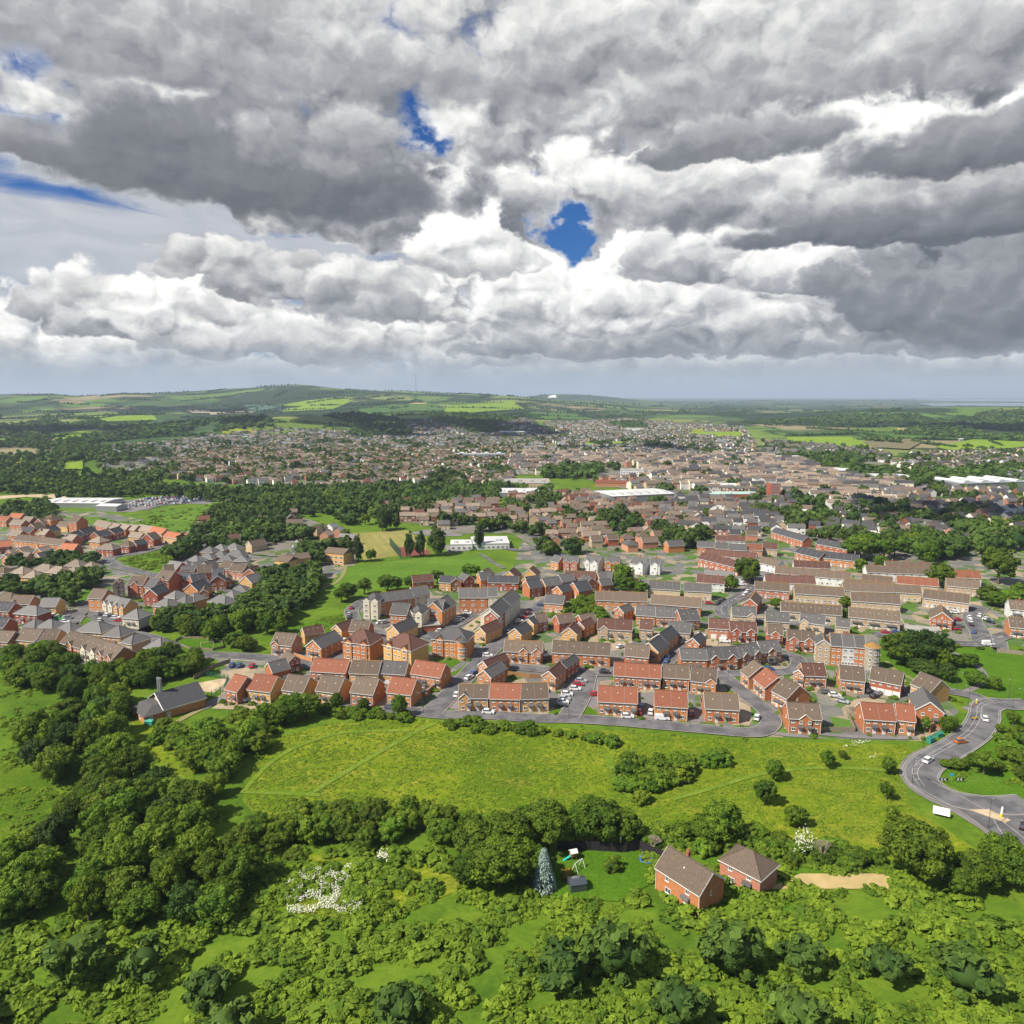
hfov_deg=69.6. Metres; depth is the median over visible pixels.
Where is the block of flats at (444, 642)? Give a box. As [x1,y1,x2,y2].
[431,626,474,658]
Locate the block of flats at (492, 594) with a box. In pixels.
[488,586,497,606]
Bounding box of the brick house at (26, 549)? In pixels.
[16,546,34,552]
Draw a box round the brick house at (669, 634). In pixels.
[650,625,678,649]
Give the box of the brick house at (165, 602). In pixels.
[151,598,179,614]
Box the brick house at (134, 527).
[128,524,139,534]
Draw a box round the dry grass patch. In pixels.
[771,873,889,888]
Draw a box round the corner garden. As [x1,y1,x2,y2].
[739,702,752,725]
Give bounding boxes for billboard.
[933,805,949,818]
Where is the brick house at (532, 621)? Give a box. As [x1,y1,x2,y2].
[526,612,540,634]
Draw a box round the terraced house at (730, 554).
[704,547,757,559]
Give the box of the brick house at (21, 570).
[9,566,35,580]
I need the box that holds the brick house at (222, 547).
[214,544,227,552]
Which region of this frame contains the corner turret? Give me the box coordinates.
[456,637,468,660]
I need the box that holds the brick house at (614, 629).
[597,618,632,640]
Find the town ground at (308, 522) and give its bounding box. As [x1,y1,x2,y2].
[204,517,320,543]
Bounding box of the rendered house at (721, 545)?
[715,541,727,549]
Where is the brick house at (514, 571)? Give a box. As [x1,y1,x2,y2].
[504,567,521,582]
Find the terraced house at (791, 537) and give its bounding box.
[771,527,812,547]
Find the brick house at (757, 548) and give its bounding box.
[746,543,762,556]
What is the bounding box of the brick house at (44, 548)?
[33,545,51,553]
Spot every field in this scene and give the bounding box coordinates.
[52,429,102,438]
[53,461,82,468]
[90,415,156,420]
[187,409,210,412]
[210,410,255,414]
[221,427,253,435]
[226,418,331,434]
[245,404,281,410]
[282,398,354,411]
[318,554,497,595]
[351,530,425,559]
[359,404,444,415]
[444,400,523,411]
[530,412,591,418]
[586,441,621,444]
[681,428,703,431]
[690,432,741,435]
[787,437,871,446]
[852,425,906,431]
[858,432,988,438]
[865,437,924,448]
[935,439,1023,449]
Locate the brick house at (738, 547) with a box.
[728,543,746,551]
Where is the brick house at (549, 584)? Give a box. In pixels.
[540,576,562,594]
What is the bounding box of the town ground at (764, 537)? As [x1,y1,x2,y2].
[685,494,786,541]
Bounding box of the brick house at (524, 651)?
[503,639,543,664]
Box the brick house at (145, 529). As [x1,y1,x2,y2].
[137,524,152,533]
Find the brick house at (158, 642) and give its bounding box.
[142,637,179,648]
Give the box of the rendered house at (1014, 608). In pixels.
[1004,598,1023,616]
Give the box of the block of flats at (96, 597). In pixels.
[87,588,114,611]
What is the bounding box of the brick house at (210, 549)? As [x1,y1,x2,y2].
[200,546,219,555]
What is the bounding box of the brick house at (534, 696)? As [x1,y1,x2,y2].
[521,682,548,711]
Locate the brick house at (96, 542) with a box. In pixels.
[88,536,109,548]
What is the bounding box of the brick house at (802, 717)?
[782,701,822,734]
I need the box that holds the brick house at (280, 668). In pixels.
[264,658,290,679]
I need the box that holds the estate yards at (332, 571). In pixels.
[245,541,357,578]
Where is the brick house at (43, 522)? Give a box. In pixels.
[35,518,48,526]
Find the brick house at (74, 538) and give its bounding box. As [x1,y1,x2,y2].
[63,534,82,544]
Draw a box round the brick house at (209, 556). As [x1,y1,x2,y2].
[200,552,216,560]
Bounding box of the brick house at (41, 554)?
[33,551,47,563]
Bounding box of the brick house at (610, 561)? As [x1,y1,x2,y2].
[605,556,620,571]
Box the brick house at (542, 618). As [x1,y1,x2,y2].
[532,612,548,631]
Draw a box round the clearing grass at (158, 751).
[131,717,195,780]
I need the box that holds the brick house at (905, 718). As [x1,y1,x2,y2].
[893,702,915,735]
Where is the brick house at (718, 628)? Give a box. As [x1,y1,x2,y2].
[708,618,729,638]
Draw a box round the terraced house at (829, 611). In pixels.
[780,601,841,624]
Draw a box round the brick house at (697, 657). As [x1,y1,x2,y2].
[677,648,707,668]
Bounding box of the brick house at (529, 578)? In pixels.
[520,575,540,589]
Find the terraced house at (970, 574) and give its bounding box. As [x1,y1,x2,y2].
[938,568,981,584]
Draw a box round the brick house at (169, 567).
[163,564,174,569]
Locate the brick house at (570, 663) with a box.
[561,653,579,679]
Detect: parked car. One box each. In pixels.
[63,615,73,618]
[384,703,392,708]
[464,674,473,679]
[469,670,477,674]
[482,652,492,656]
[482,708,494,713]
[555,701,566,706]
[557,698,568,702]
[558,695,570,700]
[561,690,572,695]
[569,685,580,690]
[572,680,583,685]
[575,677,586,682]
[589,690,597,695]
[599,669,610,673]
[616,644,624,648]
[621,712,633,718]
[637,708,643,714]
[648,708,653,714]
[753,714,759,720]
[767,660,778,664]
[819,688,831,692]
[828,691,841,696]
[836,696,849,703]
[864,688,874,693]
[869,692,879,698]
[874,689,882,693]
[880,629,891,633]
[890,629,900,632]
[952,626,961,629]
[985,618,995,622]
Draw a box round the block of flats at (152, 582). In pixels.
[144,578,167,591]
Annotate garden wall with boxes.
[292,652,312,661]
[422,684,433,696]
[929,721,934,732]
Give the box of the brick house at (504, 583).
[488,575,519,590]
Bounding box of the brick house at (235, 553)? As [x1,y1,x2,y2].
[227,550,248,557]
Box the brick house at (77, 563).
[63,559,87,567]
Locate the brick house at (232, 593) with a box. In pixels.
[224,590,240,598]
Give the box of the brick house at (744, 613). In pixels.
[730,606,756,621]
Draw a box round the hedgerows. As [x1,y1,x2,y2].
[0,384,1023,446]
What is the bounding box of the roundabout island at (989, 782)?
[940,709,1023,796]
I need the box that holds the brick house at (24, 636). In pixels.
[13,627,43,648]
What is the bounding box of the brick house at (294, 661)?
[280,650,301,673]
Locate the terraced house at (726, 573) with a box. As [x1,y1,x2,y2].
[704,568,734,576]
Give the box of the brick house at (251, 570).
[242,565,259,576]
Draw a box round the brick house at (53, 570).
[44,566,68,575]
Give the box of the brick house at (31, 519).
[22,516,36,523]
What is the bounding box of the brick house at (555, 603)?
[544,594,566,613]
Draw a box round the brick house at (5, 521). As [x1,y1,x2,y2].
[0,516,13,526]
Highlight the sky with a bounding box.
[0,0,1023,397]
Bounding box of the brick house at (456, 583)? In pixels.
[451,575,461,590]
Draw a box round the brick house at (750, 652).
[734,642,762,668]
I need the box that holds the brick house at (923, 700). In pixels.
[907,686,944,727]
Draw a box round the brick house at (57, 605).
[39,597,65,613]
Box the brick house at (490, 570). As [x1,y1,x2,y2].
[481,567,494,574]
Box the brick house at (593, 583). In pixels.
[578,574,598,591]
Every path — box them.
[127,719,189,779]
[176,708,203,721]
[201,696,224,708]
[213,704,251,708]
[217,705,255,709]
[239,729,409,792]
[242,790,320,795]
[307,722,436,796]
[322,564,346,588]
[605,755,632,798]
[671,766,896,800]
[773,732,819,737]
[819,732,918,738]
[885,661,913,679]
[899,706,967,802]
[904,781,987,833]
[953,652,987,691]
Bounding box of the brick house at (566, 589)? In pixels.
[552,582,572,599]
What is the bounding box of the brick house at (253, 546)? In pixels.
[245,538,267,552]
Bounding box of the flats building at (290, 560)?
[274,555,298,566]
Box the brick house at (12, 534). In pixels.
[7,529,28,540]
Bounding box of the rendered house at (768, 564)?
[759,556,783,572]
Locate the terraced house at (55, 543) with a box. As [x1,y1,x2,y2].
[38,537,71,550]
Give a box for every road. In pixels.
[67,605,88,619]
[68,612,120,625]
[102,542,168,575]
[136,631,182,646]
[142,499,229,509]
[203,649,342,668]
[345,598,363,619]
[374,629,387,642]
[375,623,389,626]
[382,675,780,736]
[417,612,479,638]
[421,597,544,713]
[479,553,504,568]
[506,531,539,550]
[510,664,612,675]
[558,671,596,718]
[657,643,685,677]
[714,571,799,624]
[718,652,806,675]
[872,631,1011,645]
[903,698,1023,813]
[917,781,1003,836]
[949,688,993,703]
[962,604,991,641]
[990,639,1007,650]
[991,809,1023,844]
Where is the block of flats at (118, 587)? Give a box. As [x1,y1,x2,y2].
[112,579,125,597]
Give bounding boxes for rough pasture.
[63,515,165,527]
[117,551,174,572]
[147,501,226,531]
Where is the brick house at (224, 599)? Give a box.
[207,594,236,610]
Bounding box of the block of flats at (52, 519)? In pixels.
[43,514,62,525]
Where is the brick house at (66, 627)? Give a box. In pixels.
[55,622,81,632]
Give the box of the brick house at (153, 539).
[141,532,161,546]
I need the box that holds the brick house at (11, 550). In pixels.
[5,547,20,553]
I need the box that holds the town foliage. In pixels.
[95,416,1023,553]
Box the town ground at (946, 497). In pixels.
[933,494,1023,549]
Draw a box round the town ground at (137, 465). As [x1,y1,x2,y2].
[99,445,143,470]
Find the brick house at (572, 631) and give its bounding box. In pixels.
[561,621,582,640]
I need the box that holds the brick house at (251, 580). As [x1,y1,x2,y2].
[239,572,260,588]
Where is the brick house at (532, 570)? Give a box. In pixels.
[522,565,540,577]
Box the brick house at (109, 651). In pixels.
[96,641,136,662]
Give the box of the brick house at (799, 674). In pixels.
[793,668,804,686]
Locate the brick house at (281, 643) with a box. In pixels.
[270,632,302,655]
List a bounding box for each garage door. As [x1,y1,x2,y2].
[884,689,891,695]
[892,691,899,696]
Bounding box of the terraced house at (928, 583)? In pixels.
[895,575,938,593]
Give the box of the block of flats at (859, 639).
[853,634,864,666]
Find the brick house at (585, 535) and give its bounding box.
[581,530,598,541]
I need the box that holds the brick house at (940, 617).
[929,604,953,630]
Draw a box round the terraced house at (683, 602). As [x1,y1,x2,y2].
[650,594,701,616]
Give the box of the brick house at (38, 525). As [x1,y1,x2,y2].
[28,522,45,528]
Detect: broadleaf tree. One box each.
[0,644,24,657]
[0,654,21,671]
[0,829,37,851]
[0,833,30,876]
[0,848,54,886]
[0,875,28,922]
[1,658,32,675]
[2,663,29,685]
[8,716,41,749]
[15,870,64,910]
[16,737,53,765]
[18,663,35,682]
[22,707,46,718]
[24,643,47,662]
[24,651,44,664]
[25,711,48,722]
[26,662,55,680]
[30,667,57,690]
[30,810,75,849]
[32,718,59,739]
[32,743,79,781]
[35,844,67,874]
[37,640,55,647]
[40,742,65,753]
[44,656,60,675]
[45,641,67,657]
[47,708,70,722]
[47,722,77,745]
[48,652,61,660]
[50,697,86,710]
[51,792,84,822]
[55,676,84,699]
[57,663,83,680]
[59,651,82,665]
[61,858,113,900]
[62,672,74,679]
[65,703,85,724]
[67,874,104,919]
[72,719,103,751]
[72,770,101,793]
[74,715,99,728]
[74,842,106,869]
[75,663,86,679]
[75,799,116,836]
[75,822,110,854]
[76,783,99,801]
[79,702,106,718]
[79,753,111,774]
[79,789,94,810]
[81,660,97,677]
[81,741,107,766]
[83,686,109,704]
[84,780,124,809]
[86,695,116,708]
[86,762,127,790]
[87,670,117,689]
[90,661,116,675]
[92,711,129,735]
[94,732,134,743]
[94,865,150,911]
[95,816,139,847]
[97,677,114,693]
[97,778,139,795]
[98,834,149,870]
[101,808,138,827]
[103,733,136,760]
[103,786,139,810]
[104,786,150,819]
[105,703,129,718]
[106,690,133,705]
[107,696,130,713]
[108,681,131,694]
[108,744,150,780]
[110,657,128,668]
[112,883,162,926]
[115,663,133,683]
[129,656,145,672]
[130,668,154,687]
[130,822,182,863]
[131,772,163,813]
[135,647,157,656]
[138,650,154,660]
[138,765,168,782]
[142,656,168,678]
[144,795,176,819]
[145,800,180,831]
[145,803,181,833]
[148,845,193,878]
[149,614,162,629]
[151,655,170,675]
[152,856,187,896]
[153,646,168,656]
[153,777,176,803]
[154,618,173,631]
[158,660,180,678]
[158,776,188,797]
[160,641,180,649]
[162,879,204,920]
[165,647,181,660]
[170,779,215,807]
[170,800,213,833]
[173,614,183,627]
[173,652,190,671]
[175,614,197,628]
[176,824,219,865]
[177,740,207,770]
[178,622,194,635]
[178,653,207,674]
[186,646,202,653]
[187,651,204,657]
[188,881,240,927]
[190,617,207,634]
[191,847,228,880]
[192,716,223,738]
[197,724,225,742]
[197,742,222,769]
[198,875,243,916]
[199,620,213,634]
[201,622,218,640]
[202,740,221,745]
[202,773,228,796]
[206,756,230,777]
[211,614,228,625]
[213,616,227,626]
[213,620,228,638]
[216,825,259,850]
[216,842,265,888]
[218,737,242,759]
[220,750,242,773]
[221,726,234,738]
[222,631,242,646]
[225,705,255,727]
[227,733,248,748]
[228,608,254,631]
[235,634,257,650]
[235,716,267,733]
[238,813,271,840]
[239,722,258,737]
[246,729,275,751]
[249,720,275,732]
[250,607,274,624]
[250,810,269,820]
[253,702,271,722]
[255,611,276,633]
[255,830,286,856]
[267,701,292,724]
[267,813,294,822]
[267,815,297,841]
[270,692,304,719]
[272,616,289,631]
[273,608,291,619]
[279,795,312,815]
[283,702,297,722]
[285,809,308,819]
[295,814,320,844]
[299,692,324,717]
[306,800,327,814]
[310,808,333,820]
[311,813,335,840]
[328,798,354,813]
[329,692,342,707]
[331,804,357,836]
[332,815,360,841]
[333,586,348,601]
[340,529,350,533]
[340,582,357,598]
[349,799,365,820]
[354,824,378,847]
[355,577,371,593]
[356,799,383,828]
[358,697,368,708]
[360,513,370,524]
[361,795,393,814]
[366,549,376,560]
[376,574,398,591]
[377,816,406,841]
[381,808,403,821]
[391,694,407,712]
[393,521,400,527]
[394,577,402,589]
[395,794,419,810]
[396,808,419,831]
[403,574,416,585]
[418,798,435,817]
[418,803,443,826]
[425,818,459,842]
[431,570,443,582]
[440,805,460,823]
[449,849,476,884]
[451,817,492,855]
[457,810,483,825]
[460,563,480,575]
[468,833,529,887]
[477,518,488,530]
[482,808,534,840]
[512,836,541,878]
[513,804,544,839]
[523,798,572,846]
[564,802,590,840]
[570,794,621,841]
[610,563,634,576]
[611,806,644,841]
[613,571,626,581]
[614,576,637,589]
[634,581,648,591]
[691,810,727,843]
[702,798,744,841]
[723,574,736,590]
[725,577,739,590]
[733,557,760,582]
[742,565,758,583]
[753,779,777,803]
[765,758,782,779]
[765,761,784,779]
[769,598,781,609]
[784,805,809,825]
[819,750,835,766]
[838,750,847,758]
[840,533,881,557]
[840,595,850,607]
[842,607,847,617]
[851,534,881,558]
[853,558,867,572]
[867,532,882,539]
[873,555,888,564]
[874,537,900,556]
[875,813,958,880]
[878,782,894,799]
[879,637,895,657]
[881,756,897,773]
[882,632,922,663]
[884,805,900,818]
[893,539,907,555]
[894,628,944,659]
[897,536,912,552]
[902,530,930,538]
[906,657,928,673]
[906,856,954,882]
[913,661,939,674]
[914,541,940,561]
[919,630,955,652]
[921,715,930,731]
[923,563,956,587]
[926,647,953,667]
[938,662,957,681]
[938,716,956,729]
[939,759,953,766]
[945,867,978,893]
[949,653,963,663]
[949,715,958,727]
[949,757,968,768]
[954,848,1002,888]
[958,653,979,665]
[963,670,989,686]
[965,752,978,765]
[972,751,997,774]
[976,584,1000,595]
[977,830,1023,880]
[980,546,1020,583]
[981,591,1017,606]
[988,676,1002,689]
[991,759,1005,770]
[992,733,1009,739]
[993,746,1009,758]
[994,723,1005,732]
[996,739,1016,747]
[999,852,1023,886]
[1000,588,1023,599]
[1001,748,1019,759]
[1004,710,1021,724]
[1006,724,1023,735]
[1008,582,1023,593]
[1011,765,1023,778]
[1013,749,1023,764]
[1014,732,1023,744]
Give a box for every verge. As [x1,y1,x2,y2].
[451,664,465,674]
[548,708,562,713]
[583,706,597,714]
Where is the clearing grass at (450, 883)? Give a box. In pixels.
[274,851,459,920]
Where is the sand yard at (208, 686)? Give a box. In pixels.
[199,678,225,692]
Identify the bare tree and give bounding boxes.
[649,835,660,846]
[812,840,833,853]
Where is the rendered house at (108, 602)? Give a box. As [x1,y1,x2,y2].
[101,595,118,613]
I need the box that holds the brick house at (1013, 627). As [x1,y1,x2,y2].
[1004,616,1023,638]
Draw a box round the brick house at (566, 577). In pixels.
[557,573,575,583]
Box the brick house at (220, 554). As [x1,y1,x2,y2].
[215,550,226,559]
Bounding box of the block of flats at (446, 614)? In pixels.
[428,594,456,626]
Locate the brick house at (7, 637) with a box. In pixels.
[0,630,17,650]
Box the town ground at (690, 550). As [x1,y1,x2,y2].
[512,499,696,554]
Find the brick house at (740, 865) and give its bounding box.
[717,843,779,891]
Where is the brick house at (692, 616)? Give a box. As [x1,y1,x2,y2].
[675,609,700,629]
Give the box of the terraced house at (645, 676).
[613,661,660,689]
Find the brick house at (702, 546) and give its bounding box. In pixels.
[697,540,714,553]
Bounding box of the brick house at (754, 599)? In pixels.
[742,591,762,612]
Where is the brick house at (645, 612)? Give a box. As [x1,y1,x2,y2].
[635,605,655,624]
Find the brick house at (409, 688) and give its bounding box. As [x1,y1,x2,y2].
[386,676,422,706]
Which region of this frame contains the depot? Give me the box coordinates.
[834,467,846,471]
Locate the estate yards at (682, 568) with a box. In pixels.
[218,540,1023,740]
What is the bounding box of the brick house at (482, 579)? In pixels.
[476,571,490,587]
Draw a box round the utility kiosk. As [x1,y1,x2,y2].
[926,735,935,743]
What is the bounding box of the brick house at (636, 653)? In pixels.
[624,643,650,663]
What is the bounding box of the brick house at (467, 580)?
[458,572,473,587]
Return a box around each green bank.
[78,590,91,601]
[288,613,342,635]
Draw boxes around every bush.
[146,728,166,738]
[146,731,164,746]
[153,717,173,728]
[155,725,168,729]
[162,738,176,750]
[163,732,180,741]
[166,725,183,732]
[169,721,181,727]
[171,729,182,734]
[173,747,186,755]
[174,735,185,745]
[174,739,191,749]
[178,725,193,734]
[185,735,195,742]
[284,847,303,861]
[319,707,330,713]
[320,702,331,708]
[325,876,335,886]
[328,705,344,716]
[335,709,348,719]
[345,711,354,718]
[348,707,359,711]
[348,883,366,902]
[350,711,363,720]
[351,843,368,855]
[360,708,368,715]
[366,710,376,718]
[367,897,390,916]
[372,706,381,711]
[375,710,386,719]
[383,844,408,860]
[387,712,396,718]
[392,869,416,890]
[396,711,412,721]
[442,717,454,726]
[447,722,457,730]
[453,718,463,725]
[461,715,476,725]
[469,723,480,733]
[471,715,483,723]
[479,720,491,731]
[481,724,496,734]
[494,719,510,730]
[507,724,516,730]
[513,724,526,733]
[517,719,536,727]
[525,726,538,736]
[536,725,549,734]
[552,728,563,736]
[560,605,568,613]
[564,730,577,738]
[568,606,576,612]
[569,602,580,609]
[576,608,585,613]
[578,597,587,602]
[580,733,590,739]
[582,606,591,612]
[585,733,601,743]
[591,606,604,613]
[595,611,610,618]
[597,734,606,742]
[603,855,622,873]
[604,734,621,748]
[611,759,642,776]
[611,776,630,790]
[612,773,629,778]
[616,750,641,766]
[623,775,646,792]
[631,790,651,805]
[632,767,654,781]
[632,826,661,845]
[637,755,649,766]
[639,765,659,771]
[640,779,662,793]
[645,761,655,768]
[647,834,667,848]
[648,820,675,836]
[649,758,672,766]
[650,752,666,760]
[650,759,673,776]
[652,771,670,791]
[663,771,675,785]
[663,834,684,848]
[667,751,687,763]
[668,763,693,784]
[670,820,696,841]
[678,756,698,775]
[685,753,697,764]
[692,836,718,858]
[697,753,710,768]
[705,749,731,769]
[708,839,724,852]
[714,747,731,754]
[721,836,747,851]
[731,823,760,846]
[746,836,779,858]
[750,820,770,837]
[751,847,771,859]
[763,837,788,850]
[765,846,787,862]
[769,830,792,841]
[783,849,805,869]
[786,837,811,854]
[808,840,823,852]
[810,850,835,864]
[815,842,844,861]
[820,835,849,849]
[835,853,859,872]
[840,845,873,867]
[865,847,888,865]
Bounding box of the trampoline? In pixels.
[639,850,652,862]
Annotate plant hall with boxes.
[129,677,206,723]
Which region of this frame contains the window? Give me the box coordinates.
[664,886,670,893]
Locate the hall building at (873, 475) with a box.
[867,473,908,476]
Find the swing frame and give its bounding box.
[572,858,584,872]
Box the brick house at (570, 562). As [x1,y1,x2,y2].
[563,555,579,571]
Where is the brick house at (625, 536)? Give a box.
[620,533,634,542]
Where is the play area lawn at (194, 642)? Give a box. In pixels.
[176,638,222,650]
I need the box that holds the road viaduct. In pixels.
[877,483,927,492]
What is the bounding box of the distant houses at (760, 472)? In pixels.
[101,416,1023,540]
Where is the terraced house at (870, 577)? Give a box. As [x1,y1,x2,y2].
[861,574,892,581]
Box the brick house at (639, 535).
[635,531,648,541]
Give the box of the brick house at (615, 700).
[597,685,637,716]
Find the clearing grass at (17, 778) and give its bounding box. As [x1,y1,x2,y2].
[0,764,58,840]
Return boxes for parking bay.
[449,698,458,709]
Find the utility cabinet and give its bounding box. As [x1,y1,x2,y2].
[935,731,943,737]
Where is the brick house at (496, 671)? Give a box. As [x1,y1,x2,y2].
[476,660,507,685]
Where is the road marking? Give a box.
[905,698,1023,813]
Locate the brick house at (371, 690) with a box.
[349,676,385,707]
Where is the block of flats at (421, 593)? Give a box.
[410,585,429,606]
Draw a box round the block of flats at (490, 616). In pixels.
[483,611,505,629]
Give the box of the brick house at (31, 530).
[21,526,38,535]
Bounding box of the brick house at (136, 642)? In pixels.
[119,633,151,653]
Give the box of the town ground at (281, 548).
[252,538,311,555]
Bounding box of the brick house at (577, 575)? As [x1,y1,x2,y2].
[564,570,595,581]
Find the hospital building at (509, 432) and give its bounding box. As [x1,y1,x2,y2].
[499,431,523,434]
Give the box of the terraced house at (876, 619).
[848,606,900,630]
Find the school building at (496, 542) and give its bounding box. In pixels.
[471,536,509,549]
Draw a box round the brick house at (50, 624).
[37,619,64,628]
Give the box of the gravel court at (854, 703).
[843,698,885,707]
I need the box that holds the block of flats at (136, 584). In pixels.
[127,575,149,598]
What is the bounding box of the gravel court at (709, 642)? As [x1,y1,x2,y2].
[706,639,717,645]
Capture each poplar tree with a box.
[353,534,363,561]
[375,508,388,530]
[382,506,393,529]
[404,530,414,557]
[415,530,425,556]
[427,524,446,555]
[473,524,483,546]
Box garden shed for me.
[567,875,586,892]
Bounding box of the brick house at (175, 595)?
[164,590,188,599]
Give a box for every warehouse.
[499,488,538,496]
[593,488,674,502]
[707,483,736,490]
[933,475,1023,487]
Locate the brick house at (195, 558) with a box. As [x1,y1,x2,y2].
[185,555,207,561]
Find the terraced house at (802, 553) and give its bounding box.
[794,546,826,560]
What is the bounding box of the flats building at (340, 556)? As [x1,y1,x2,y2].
[324,547,353,564]
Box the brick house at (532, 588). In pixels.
[522,578,542,597]
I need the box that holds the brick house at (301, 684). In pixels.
[281,674,317,695]
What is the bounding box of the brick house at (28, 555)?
[22,552,34,560]
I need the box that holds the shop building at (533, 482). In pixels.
[504,478,549,487]
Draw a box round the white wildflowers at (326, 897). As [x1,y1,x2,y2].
[286,862,369,912]
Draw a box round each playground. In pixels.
[410,530,462,535]
[445,545,469,552]
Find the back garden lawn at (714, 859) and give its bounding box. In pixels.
[705,856,823,919]
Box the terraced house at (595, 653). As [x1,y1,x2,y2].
[552,640,610,666]
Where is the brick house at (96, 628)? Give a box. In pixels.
[74,621,114,637]
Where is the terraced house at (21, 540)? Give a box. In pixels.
[13,534,42,548]
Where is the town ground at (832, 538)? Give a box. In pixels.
[804,516,911,549]
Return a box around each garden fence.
[175,636,223,650]
[193,659,230,678]
[203,671,228,698]
[390,538,400,557]
[507,671,539,677]
[557,840,663,856]
[778,707,782,719]
[821,727,853,731]
[827,686,856,696]
[847,709,855,730]
[849,706,855,719]
[997,648,1023,654]
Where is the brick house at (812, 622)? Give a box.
[799,612,825,633]
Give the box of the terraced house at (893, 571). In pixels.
[862,563,931,580]
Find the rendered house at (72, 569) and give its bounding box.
[64,567,76,571]
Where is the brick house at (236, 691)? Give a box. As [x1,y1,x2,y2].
[224,673,250,704]
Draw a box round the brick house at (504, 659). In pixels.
[477,652,510,672]
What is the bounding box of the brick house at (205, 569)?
[197,564,210,581]
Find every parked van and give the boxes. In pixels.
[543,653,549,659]
[655,713,669,720]
[719,637,730,642]
[981,640,994,644]
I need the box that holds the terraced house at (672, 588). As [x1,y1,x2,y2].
[648,580,680,596]
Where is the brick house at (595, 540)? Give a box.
[589,535,602,547]
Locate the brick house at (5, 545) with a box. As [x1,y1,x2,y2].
[0,540,12,553]
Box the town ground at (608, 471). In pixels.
[518,467,690,492]
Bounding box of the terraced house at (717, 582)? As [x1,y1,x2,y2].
[696,573,725,592]
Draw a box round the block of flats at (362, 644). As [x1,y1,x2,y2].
[341,628,384,660]
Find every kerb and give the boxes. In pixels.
[205,652,333,668]
[390,669,781,736]
[421,597,543,713]
[510,663,585,675]
[558,671,597,718]
[714,580,799,625]
[902,698,1023,814]
[915,781,1023,837]
[962,604,993,642]
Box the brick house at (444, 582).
[438,575,453,590]
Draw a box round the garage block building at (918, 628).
[903,624,940,632]
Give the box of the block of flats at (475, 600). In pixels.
[459,588,487,612]
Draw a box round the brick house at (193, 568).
[180,566,196,571]
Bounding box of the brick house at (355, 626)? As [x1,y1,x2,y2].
[348,620,373,635]
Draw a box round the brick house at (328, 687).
[315,674,352,705]
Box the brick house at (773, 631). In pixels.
[765,624,783,644]
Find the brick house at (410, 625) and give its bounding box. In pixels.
[385,617,418,639]
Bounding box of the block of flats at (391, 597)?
[380,589,413,616]
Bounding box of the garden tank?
[144,719,154,724]
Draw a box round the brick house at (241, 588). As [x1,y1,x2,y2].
[232,584,249,592]
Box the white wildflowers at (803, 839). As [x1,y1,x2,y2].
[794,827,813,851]
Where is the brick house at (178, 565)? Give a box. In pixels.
[167,560,187,571]
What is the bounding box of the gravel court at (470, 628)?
[462,615,479,630]
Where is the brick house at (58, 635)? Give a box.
[36,629,66,641]
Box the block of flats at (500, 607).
[480,597,510,626]
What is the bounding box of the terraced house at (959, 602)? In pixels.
[922,589,970,611]
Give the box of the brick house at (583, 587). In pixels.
[570,580,592,598]
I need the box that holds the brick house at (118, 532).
[108,526,124,539]
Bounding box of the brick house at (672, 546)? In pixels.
[664,540,684,552]
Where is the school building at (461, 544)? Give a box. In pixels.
[450,540,472,549]
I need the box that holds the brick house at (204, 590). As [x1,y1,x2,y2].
[199,585,209,599]
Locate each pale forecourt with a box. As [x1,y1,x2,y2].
[54,611,71,620]
[211,658,268,662]
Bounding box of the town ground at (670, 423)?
[546,422,747,436]
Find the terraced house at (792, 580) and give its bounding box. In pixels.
[763,573,815,589]
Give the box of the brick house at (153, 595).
[143,584,170,606]
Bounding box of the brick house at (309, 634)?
[300,624,324,643]
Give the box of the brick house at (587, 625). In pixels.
[577,617,595,636]
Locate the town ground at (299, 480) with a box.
[176,464,433,485]
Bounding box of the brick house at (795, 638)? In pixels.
[785,629,815,652]
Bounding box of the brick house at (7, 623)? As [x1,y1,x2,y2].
[0,617,18,631]
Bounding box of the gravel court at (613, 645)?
[603,641,632,650]
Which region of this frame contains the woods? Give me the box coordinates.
[0,408,1023,1023]
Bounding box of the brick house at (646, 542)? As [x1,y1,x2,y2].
[638,536,658,548]
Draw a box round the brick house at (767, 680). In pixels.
[753,667,780,700]
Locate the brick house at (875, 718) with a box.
[855,701,896,734]
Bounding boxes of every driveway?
[637,693,653,719]
[687,707,703,722]
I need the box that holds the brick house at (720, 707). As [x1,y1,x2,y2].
[701,691,739,723]
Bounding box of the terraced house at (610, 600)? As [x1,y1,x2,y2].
[595,591,647,610]
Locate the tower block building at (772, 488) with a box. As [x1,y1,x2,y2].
[766,481,780,494]
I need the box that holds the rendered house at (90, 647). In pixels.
[79,635,107,661]
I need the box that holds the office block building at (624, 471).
[620,468,643,476]
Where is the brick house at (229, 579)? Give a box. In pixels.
[225,573,232,587]
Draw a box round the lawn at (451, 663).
[440,659,459,667]
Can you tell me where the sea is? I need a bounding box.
[918,399,1023,405]
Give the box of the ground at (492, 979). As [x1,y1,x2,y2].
[0,385,1023,1023]
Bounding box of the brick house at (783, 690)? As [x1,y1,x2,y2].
[771,677,810,706]
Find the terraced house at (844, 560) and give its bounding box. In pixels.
[823,551,859,568]
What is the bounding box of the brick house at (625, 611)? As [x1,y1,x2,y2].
[613,603,634,618]
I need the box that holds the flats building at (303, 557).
[285,552,310,564]
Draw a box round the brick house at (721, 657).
[703,646,740,669]
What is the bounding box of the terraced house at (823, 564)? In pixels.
[792,558,830,569]
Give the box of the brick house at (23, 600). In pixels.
[10,595,40,606]
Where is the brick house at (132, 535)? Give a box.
[128,531,145,541]
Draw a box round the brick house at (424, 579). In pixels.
[410,574,433,588]
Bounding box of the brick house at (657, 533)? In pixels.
[650,530,662,537]

